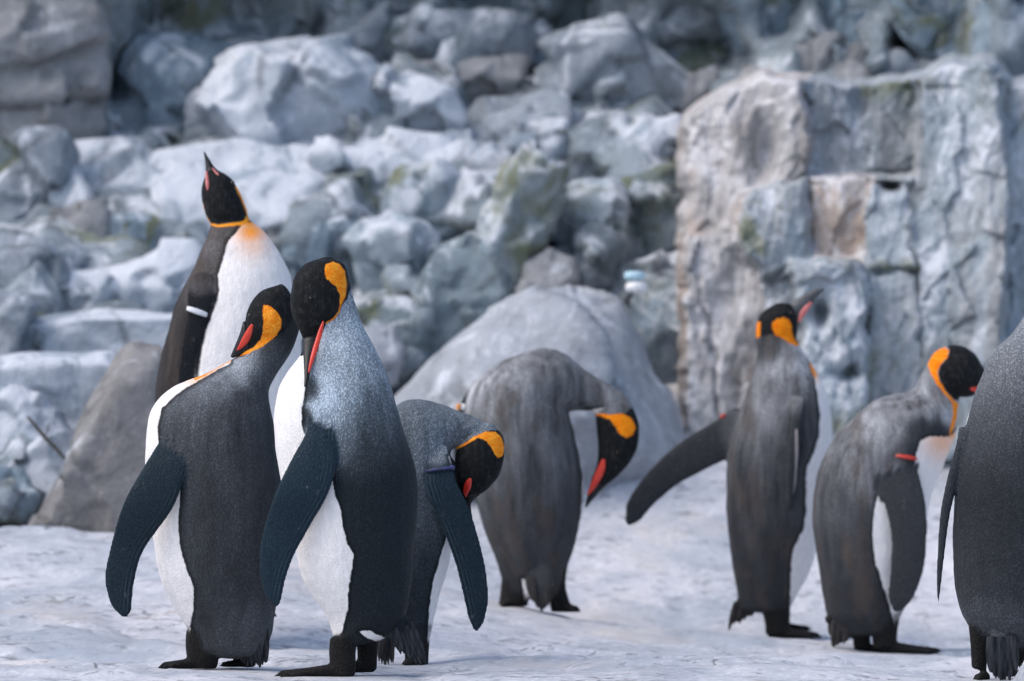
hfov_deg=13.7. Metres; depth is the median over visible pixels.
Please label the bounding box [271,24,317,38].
boulder
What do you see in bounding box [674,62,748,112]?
rock
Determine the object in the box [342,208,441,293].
boulder
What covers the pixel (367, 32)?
boulder
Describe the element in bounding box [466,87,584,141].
boulder
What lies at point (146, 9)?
rock slab
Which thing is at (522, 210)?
boulder
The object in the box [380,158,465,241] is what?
boulder
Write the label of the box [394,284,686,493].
boulder
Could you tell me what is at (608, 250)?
cliff
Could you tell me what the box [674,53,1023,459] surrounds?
rock cliff
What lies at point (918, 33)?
boulder
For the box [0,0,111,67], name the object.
rock block
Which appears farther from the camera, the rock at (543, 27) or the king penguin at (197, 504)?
the rock at (543, 27)
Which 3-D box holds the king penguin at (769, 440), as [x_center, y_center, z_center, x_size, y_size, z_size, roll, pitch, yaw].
[0.571,0.317,11.036,0.514,0.901,0.227,-1,-2,20]
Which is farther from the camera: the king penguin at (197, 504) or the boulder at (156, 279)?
the boulder at (156, 279)
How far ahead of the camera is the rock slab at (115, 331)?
12.41 m
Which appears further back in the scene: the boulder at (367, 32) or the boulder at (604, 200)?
the boulder at (367, 32)
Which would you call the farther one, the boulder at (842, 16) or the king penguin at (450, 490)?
the boulder at (842, 16)
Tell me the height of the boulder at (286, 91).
0.506 m
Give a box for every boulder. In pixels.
[0,229,70,287]
[0,385,73,504]
[27,341,162,537]
[64,238,201,313]
[183,34,383,145]
[234,0,262,18]
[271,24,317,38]
[279,216,358,286]
[305,127,481,185]
[321,0,400,25]
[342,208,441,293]
[343,2,412,65]
[357,295,433,381]
[371,62,469,132]
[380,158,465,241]
[392,5,538,66]
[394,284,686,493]
[408,231,517,366]
[415,52,530,105]
[465,140,515,178]
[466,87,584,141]
[475,139,571,283]
[520,13,688,109]
[546,177,630,248]
[552,0,583,30]
[567,110,630,177]
[608,113,681,159]
[609,249,679,384]
[620,160,682,255]
[661,39,730,71]
[716,0,795,56]
[738,32,872,78]
[824,0,905,49]
[888,0,963,59]
[970,0,991,55]
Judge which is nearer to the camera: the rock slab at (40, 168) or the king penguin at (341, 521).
the king penguin at (341, 521)
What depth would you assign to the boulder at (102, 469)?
11.35 m
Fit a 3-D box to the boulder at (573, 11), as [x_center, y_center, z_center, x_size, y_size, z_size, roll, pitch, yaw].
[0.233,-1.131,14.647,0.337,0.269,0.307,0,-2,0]
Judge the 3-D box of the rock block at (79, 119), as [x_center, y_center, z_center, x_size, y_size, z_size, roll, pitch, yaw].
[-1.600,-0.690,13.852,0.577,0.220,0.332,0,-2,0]
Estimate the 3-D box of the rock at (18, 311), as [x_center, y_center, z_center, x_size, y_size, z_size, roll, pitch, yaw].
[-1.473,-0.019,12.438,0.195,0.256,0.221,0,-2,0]
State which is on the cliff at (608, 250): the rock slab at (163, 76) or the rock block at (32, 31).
the rock slab at (163, 76)
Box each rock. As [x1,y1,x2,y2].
[0,135,19,172]
[0,290,38,354]
[0,465,40,524]
[36,310,46,316]
[366,322,404,386]
[496,117,570,159]
[510,78,535,95]
[513,247,581,292]
[529,17,554,69]
[572,252,612,289]
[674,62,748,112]
[873,48,921,76]
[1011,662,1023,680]
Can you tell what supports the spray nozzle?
on the boulder at (652, 312)
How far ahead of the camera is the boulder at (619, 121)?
13.61 m
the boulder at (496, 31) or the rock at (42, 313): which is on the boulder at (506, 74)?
the boulder at (496, 31)
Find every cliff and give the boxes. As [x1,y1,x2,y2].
[0,0,1023,527]
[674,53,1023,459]
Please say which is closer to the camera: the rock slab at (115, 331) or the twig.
the twig
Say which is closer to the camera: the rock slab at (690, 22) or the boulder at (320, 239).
the boulder at (320, 239)
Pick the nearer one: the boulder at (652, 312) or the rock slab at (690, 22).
the boulder at (652, 312)
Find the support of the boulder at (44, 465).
on the rock at (28, 503)
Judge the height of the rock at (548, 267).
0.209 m
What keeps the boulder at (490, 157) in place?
on the cliff at (608, 250)
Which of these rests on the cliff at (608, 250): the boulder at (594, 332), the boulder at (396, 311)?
the boulder at (396, 311)
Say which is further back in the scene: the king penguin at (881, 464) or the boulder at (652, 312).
the boulder at (652, 312)
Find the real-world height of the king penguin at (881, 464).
0.767 m
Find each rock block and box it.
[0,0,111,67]
[0,42,111,110]
[0,96,107,143]
[49,198,110,236]
[109,212,156,248]
[265,226,280,241]
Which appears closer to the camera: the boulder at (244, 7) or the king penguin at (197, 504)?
the king penguin at (197, 504)
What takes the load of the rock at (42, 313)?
on the cliff at (608, 250)
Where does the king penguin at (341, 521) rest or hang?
on the ground
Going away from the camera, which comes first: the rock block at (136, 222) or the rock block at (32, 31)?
the rock block at (136, 222)
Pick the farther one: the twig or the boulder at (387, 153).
the boulder at (387, 153)
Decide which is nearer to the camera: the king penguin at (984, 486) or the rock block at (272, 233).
the king penguin at (984, 486)
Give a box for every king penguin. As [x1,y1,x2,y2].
[105,284,298,668]
[155,152,300,616]
[260,257,426,676]
[378,399,504,664]
[454,348,638,611]
[625,288,831,637]
[812,345,983,653]
[937,317,1023,680]
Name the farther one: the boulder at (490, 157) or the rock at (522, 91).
the rock at (522, 91)
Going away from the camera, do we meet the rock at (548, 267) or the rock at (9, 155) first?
the rock at (548, 267)
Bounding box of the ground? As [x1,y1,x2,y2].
[0,384,1018,680]
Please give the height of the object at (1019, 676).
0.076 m
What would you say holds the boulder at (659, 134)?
on the cliff at (608, 250)
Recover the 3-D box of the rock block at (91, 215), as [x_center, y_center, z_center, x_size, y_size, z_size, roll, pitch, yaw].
[-1.341,-0.339,13.312,0.216,0.208,0.129,0,-2,11]
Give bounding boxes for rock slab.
[0,125,79,219]
[0,351,115,430]
[22,308,171,353]
[40,136,341,233]
[110,0,154,88]
[112,31,250,134]
[623,3,722,46]
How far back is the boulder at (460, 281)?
12.93 m
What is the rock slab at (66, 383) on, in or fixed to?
on the cliff at (608, 250)
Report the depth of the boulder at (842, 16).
14.03 m
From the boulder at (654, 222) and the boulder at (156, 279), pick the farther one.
the boulder at (654, 222)
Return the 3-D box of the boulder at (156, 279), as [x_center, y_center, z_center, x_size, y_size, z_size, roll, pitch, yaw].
[-1.132,-0.163,12.949,0.554,0.299,0.359,0,-2,0]
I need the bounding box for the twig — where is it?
[27,416,65,459]
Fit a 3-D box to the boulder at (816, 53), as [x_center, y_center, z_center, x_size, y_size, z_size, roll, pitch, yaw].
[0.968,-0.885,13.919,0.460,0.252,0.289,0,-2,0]
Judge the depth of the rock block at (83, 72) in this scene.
13.71 m
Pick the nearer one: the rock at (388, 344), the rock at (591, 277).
the rock at (388, 344)
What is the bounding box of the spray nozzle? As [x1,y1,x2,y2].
[624,271,647,303]
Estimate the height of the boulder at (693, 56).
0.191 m
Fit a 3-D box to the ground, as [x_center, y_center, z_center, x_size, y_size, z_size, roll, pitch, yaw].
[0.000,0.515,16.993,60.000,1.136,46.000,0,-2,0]
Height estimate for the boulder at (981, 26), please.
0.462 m
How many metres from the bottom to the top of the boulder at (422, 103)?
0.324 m
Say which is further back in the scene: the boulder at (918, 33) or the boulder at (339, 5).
the boulder at (339, 5)
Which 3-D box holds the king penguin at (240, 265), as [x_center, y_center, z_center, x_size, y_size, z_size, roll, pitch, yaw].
[-0.656,0.101,9.903,0.345,1.081,0.291,0,-2,0]
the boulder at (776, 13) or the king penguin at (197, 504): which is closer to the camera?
the king penguin at (197, 504)
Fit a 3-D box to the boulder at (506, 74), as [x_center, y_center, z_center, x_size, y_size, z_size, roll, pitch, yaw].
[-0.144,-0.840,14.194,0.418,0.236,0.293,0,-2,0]
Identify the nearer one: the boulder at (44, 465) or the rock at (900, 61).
the boulder at (44, 465)
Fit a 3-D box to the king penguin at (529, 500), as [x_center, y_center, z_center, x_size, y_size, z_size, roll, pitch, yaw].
[0.079,0.354,10.816,0.434,0.668,0.266,1,-2,-22]
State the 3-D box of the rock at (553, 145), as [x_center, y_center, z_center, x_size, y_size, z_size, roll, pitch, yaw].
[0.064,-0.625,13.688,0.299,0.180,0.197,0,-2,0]
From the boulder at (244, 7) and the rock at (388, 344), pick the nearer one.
the rock at (388, 344)
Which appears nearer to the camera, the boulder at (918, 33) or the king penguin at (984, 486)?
the king penguin at (984, 486)
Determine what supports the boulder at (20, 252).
on the cliff at (608, 250)
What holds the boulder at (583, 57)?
on the cliff at (608, 250)
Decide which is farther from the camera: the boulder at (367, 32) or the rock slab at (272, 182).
the boulder at (367, 32)
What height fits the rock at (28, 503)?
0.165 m

